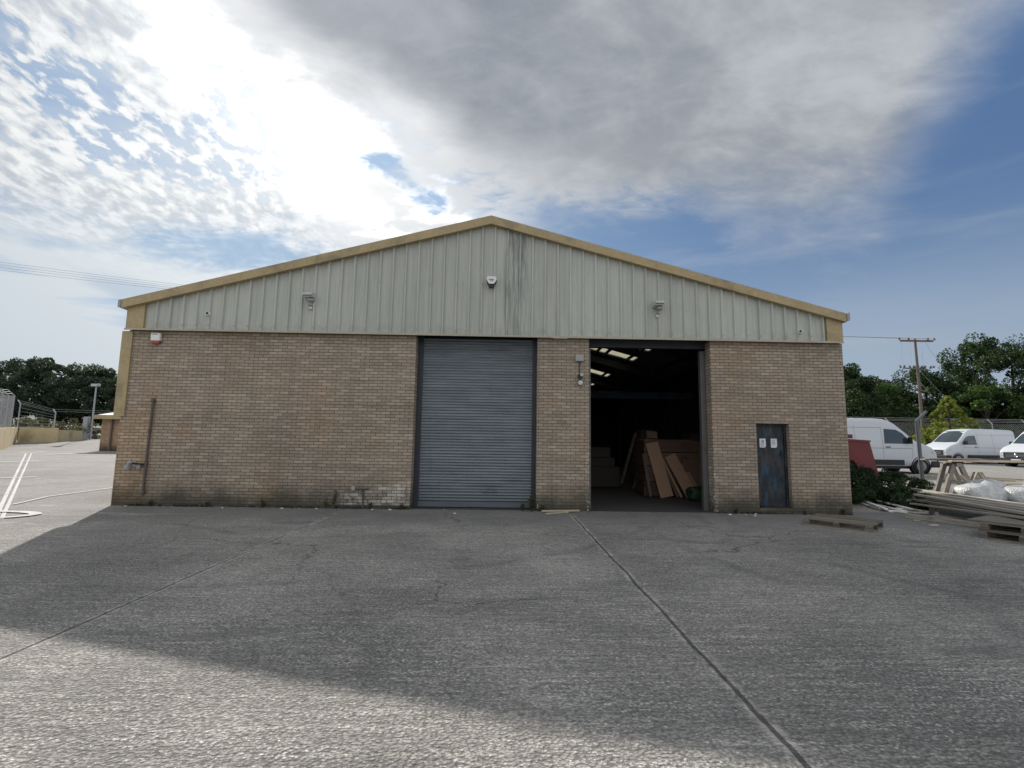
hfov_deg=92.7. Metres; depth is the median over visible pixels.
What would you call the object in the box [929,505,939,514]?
bearer
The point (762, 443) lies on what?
paper notice
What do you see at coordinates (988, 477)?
batten
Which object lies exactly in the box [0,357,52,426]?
broadleaf tree
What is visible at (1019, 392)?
broadleaf tree
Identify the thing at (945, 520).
plank
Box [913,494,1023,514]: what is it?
plank
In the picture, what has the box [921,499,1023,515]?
plank
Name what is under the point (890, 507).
scrap batten
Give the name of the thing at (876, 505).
scrap batten
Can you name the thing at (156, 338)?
alarm box
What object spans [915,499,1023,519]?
plank
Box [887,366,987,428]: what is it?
broadleaf tree
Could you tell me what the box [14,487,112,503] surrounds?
parking line
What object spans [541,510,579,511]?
timber offcut
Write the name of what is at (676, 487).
plank
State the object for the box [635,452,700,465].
board pack
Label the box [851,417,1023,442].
chain link fence
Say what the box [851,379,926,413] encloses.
broadleaf tree
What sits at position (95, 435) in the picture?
shrub
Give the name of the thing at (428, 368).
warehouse
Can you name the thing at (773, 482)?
steel door
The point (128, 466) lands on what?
bracket lamp
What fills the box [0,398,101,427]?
hill
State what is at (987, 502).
plank
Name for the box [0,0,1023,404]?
sky
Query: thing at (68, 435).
concrete wall
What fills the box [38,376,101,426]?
broadleaf tree
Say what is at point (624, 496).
warehouse floor
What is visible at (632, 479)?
timber rack
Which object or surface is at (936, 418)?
broadleaf tree
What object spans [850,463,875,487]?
bush
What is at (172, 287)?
overhead wire
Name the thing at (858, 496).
bush
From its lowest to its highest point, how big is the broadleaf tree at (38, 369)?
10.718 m
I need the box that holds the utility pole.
[898,337,950,444]
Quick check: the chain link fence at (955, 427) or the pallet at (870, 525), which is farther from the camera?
the chain link fence at (955, 427)
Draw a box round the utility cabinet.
[82,417,90,439]
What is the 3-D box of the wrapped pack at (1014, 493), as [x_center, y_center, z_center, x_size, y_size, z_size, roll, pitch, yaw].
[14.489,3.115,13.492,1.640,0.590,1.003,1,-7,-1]
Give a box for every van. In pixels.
[847,418,939,473]
[927,429,1014,463]
[998,432,1023,466]
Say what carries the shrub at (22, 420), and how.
on the yard ground
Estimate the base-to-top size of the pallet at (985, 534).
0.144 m
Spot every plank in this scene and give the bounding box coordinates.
[642,454,651,496]
[645,441,672,497]
[646,431,657,438]
[663,459,681,497]
[665,453,692,496]
[665,466,678,497]
[681,464,696,486]
[905,513,980,527]
[909,503,1023,518]
[910,488,1023,505]
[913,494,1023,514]
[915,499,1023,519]
[917,496,982,507]
[918,492,1023,508]
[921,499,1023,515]
[928,495,1023,510]
[935,515,978,521]
[950,493,1023,504]
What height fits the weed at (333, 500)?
0.452 m
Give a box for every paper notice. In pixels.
[759,439,765,447]
[771,439,776,447]
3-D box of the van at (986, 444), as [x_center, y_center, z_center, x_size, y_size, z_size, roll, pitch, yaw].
[32.706,4.489,35.049,5.976,2.515,2.480,2,-7,-9]
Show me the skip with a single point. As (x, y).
(860, 452)
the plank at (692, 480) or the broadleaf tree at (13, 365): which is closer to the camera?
the plank at (692, 480)
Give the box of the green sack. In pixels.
[685,486,701,500]
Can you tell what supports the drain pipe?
attached to the warehouse
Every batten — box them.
[859,502,880,509]
[861,499,887,509]
[876,500,915,509]
[877,504,905,510]
[891,510,928,513]
[896,507,938,513]
[915,475,1015,481]
[924,474,1023,479]
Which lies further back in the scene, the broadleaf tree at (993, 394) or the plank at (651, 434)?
the broadleaf tree at (993, 394)
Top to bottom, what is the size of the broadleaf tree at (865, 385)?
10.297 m
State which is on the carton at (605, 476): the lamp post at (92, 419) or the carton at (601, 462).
the carton at (601, 462)
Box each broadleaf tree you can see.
[0,356,99,420]
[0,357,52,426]
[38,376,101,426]
[43,363,116,427]
[77,378,116,425]
[843,363,894,419]
[845,373,912,426]
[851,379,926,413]
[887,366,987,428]
[891,403,962,440]
[929,332,1023,427]
[949,383,1023,438]
[953,333,1023,427]
[1002,383,1023,421]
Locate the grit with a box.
[114,505,851,516]
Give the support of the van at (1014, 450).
on the yard ground
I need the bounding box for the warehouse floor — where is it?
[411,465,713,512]
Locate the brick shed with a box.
[93,413,119,450]
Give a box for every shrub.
[1,416,41,438]
[17,417,64,436]
[47,418,100,434]
[76,427,100,438]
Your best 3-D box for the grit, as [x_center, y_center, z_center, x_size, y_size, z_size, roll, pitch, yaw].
[-0.599,2.938,11.145,17.388,0.017,0.953,1,-7,-1]
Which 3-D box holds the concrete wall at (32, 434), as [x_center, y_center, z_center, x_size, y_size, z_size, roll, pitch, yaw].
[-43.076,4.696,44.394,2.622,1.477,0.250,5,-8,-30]
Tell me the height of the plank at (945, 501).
0.045 m
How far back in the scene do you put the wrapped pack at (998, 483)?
14.00 m
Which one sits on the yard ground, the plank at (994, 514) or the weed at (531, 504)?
the weed at (531, 504)
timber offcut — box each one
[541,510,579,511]
[545,511,567,514]
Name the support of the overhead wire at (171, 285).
attached to the utility pole
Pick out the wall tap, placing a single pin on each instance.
(353, 488)
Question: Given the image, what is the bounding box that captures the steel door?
[756,424,789,507]
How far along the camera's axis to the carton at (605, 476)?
17.99 m
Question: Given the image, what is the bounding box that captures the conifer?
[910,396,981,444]
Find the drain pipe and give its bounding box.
[141,398,155,494]
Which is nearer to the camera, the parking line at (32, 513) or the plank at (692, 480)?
the parking line at (32, 513)
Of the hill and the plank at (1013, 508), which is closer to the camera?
the plank at (1013, 508)
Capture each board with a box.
[920,459,1023,460]
[923,458,982,459]
[947,460,1023,462]
[968,515,1023,526]
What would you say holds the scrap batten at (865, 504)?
on the yard ground
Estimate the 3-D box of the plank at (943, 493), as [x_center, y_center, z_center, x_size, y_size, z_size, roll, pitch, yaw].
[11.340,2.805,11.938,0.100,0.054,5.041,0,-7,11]
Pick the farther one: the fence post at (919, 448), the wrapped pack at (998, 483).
the fence post at (919, 448)
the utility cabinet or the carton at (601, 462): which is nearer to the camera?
the carton at (601, 462)
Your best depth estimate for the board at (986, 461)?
14.68 m
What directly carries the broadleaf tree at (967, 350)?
on the yard ground
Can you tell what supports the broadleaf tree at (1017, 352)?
on the yard ground
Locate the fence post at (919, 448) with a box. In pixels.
[915,411,926,479]
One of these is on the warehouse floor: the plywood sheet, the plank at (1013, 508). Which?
the plywood sheet
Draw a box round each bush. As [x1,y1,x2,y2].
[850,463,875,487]
[850,466,907,497]
[850,469,881,503]
[864,468,935,491]
[872,486,938,509]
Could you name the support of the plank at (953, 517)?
on the yard ground
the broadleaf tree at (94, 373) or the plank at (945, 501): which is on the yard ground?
the broadleaf tree at (94, 373)
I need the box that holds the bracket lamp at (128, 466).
[124,460,143,469]
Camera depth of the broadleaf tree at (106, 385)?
70.10 m
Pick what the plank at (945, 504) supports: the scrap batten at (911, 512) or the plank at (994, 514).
the plank at (994, 514)
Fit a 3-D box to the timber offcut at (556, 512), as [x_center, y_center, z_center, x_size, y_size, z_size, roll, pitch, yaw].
[1.029,2.963,11.215,0.636,0.030,0.060,5,-8,-31]
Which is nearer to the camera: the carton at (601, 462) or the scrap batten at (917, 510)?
the scrap batten at (917, 510)
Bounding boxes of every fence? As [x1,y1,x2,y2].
[0,389,15,427]
[16,400,92,439]
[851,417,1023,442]
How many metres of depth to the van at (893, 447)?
23.19 m
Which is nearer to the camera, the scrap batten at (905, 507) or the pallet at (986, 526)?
the pallet at (986, 526)
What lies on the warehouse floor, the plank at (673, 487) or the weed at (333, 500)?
the plank at (673, 487)
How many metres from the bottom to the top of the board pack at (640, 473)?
0.480 m
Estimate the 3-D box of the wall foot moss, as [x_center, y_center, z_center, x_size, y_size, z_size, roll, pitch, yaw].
[-0.469,2.961,11.535,17.318,0.066,0.178,1,-7,-1]
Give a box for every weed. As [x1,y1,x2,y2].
[331,489,338,508]
[528,495,535,511]
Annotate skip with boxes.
[848,434,878,478]
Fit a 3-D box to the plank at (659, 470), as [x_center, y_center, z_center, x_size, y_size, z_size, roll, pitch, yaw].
[4.526,2.626,15.002,0.400,1.698,0.041,-10,-18,-5]
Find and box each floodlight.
[302,292,314,309]
[652,301,664,317]
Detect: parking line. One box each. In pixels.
[0,453,31,518]
[0,454,25,513]
[0,510,41,517]
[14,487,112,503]
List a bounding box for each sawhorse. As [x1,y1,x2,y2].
[934,462,969,492]
[970,471,986,479]
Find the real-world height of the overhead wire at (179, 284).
4.050 m
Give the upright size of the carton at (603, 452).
0.375 m
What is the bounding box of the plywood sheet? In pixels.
[682,458,708,485]
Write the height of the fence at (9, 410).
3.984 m
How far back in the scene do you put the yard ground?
4.14 m
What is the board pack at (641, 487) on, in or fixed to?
on the warehouse floor
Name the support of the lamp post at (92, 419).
on the yard ground
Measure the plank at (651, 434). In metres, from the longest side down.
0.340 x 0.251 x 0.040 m
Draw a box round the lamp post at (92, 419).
[89,384,100,439]
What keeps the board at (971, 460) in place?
on the sawhorse at (951, 474)
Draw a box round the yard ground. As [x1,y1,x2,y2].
[0,427,1023,767]
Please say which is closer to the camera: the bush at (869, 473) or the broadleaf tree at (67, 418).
the bush at (869, 473)
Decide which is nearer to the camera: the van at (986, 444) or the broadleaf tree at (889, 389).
the van at (986, 444)
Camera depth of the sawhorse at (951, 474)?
14.87 m
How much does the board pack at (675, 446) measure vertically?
0.354 m
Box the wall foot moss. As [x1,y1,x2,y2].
[121,503,851,514]
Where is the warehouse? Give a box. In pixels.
[111,215,852,514]
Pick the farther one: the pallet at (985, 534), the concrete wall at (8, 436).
the concrete wall at (8, 436)
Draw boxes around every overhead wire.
[0,267,925,338]
[3,262,898,338]
[3,270,933,338]
[5,265,878,337]
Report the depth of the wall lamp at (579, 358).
11.98 m
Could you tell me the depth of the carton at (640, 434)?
18.12 m
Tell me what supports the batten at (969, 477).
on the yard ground
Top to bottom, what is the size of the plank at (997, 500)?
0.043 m
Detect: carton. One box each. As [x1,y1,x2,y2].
[591,447,609,457]
[591,457,614,466]
[591,466,619,486]
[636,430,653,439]
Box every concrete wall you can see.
[0,427,17,449]
[17,427,58,442]
[57,430,82,441]
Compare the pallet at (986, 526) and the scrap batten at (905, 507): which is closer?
the pallet at (986, 526)
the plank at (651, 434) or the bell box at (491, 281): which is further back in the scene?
the plank at (651, 434)
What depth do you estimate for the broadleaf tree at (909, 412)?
51.12 m
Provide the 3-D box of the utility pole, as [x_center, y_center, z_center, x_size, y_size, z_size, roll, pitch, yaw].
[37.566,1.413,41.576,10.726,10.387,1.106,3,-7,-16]
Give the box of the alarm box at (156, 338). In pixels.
[150,333,161,343]
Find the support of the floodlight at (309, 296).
attached to the warehouse
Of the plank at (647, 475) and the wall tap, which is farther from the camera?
the plank at (647, 475)
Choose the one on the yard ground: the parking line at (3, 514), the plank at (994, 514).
the parking line at (3, 514)
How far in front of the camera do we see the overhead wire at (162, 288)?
37.17 m
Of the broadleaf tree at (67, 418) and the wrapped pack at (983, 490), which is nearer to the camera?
the wrapped pack at (983, 490)
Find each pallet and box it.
[802,513,883,532]
[978,526,1023,543]
[980,522,1023,534]
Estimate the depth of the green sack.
14.04 m
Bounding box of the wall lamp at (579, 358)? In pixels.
[575,354,583,385]
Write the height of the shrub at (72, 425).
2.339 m
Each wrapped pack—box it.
[952,483,1007,500]
[966,479,1006,487]
[1002,485,1023,502]
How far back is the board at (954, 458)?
15.01 m
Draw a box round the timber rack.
[620,433,687,487]
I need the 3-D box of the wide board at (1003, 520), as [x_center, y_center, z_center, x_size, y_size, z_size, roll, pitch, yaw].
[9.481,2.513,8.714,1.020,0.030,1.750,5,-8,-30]
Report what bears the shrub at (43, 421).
on the yard ground
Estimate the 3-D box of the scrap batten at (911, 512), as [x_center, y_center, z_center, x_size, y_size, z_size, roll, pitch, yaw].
[10.009,3.222,12.280,0.875,0.035,0.086,-3,-8,30]
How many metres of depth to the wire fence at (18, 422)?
45.72 m
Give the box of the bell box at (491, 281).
[487,276,496,287]
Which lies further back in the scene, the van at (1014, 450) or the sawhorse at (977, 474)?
the van at (1014, 450)
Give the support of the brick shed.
on the yard ground
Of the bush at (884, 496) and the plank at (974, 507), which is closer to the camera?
the plank at (974, 507)
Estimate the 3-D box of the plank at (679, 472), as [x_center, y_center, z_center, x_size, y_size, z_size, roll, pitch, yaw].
[5.193,2.823,14.962,0.360,1.419,0.030,-21,-21,-10]
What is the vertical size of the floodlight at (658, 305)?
0.400 m
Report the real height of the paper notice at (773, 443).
0.220 m
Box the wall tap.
[351,486,368,508]
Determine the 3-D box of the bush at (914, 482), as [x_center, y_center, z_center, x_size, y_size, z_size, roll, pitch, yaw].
[11.766,3.063,15.097,1.717,0.910,1.834,1,-7,-1]
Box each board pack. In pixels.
[635,440,707,452]
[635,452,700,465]
[636,465,677,481]
[636,480,685,495]

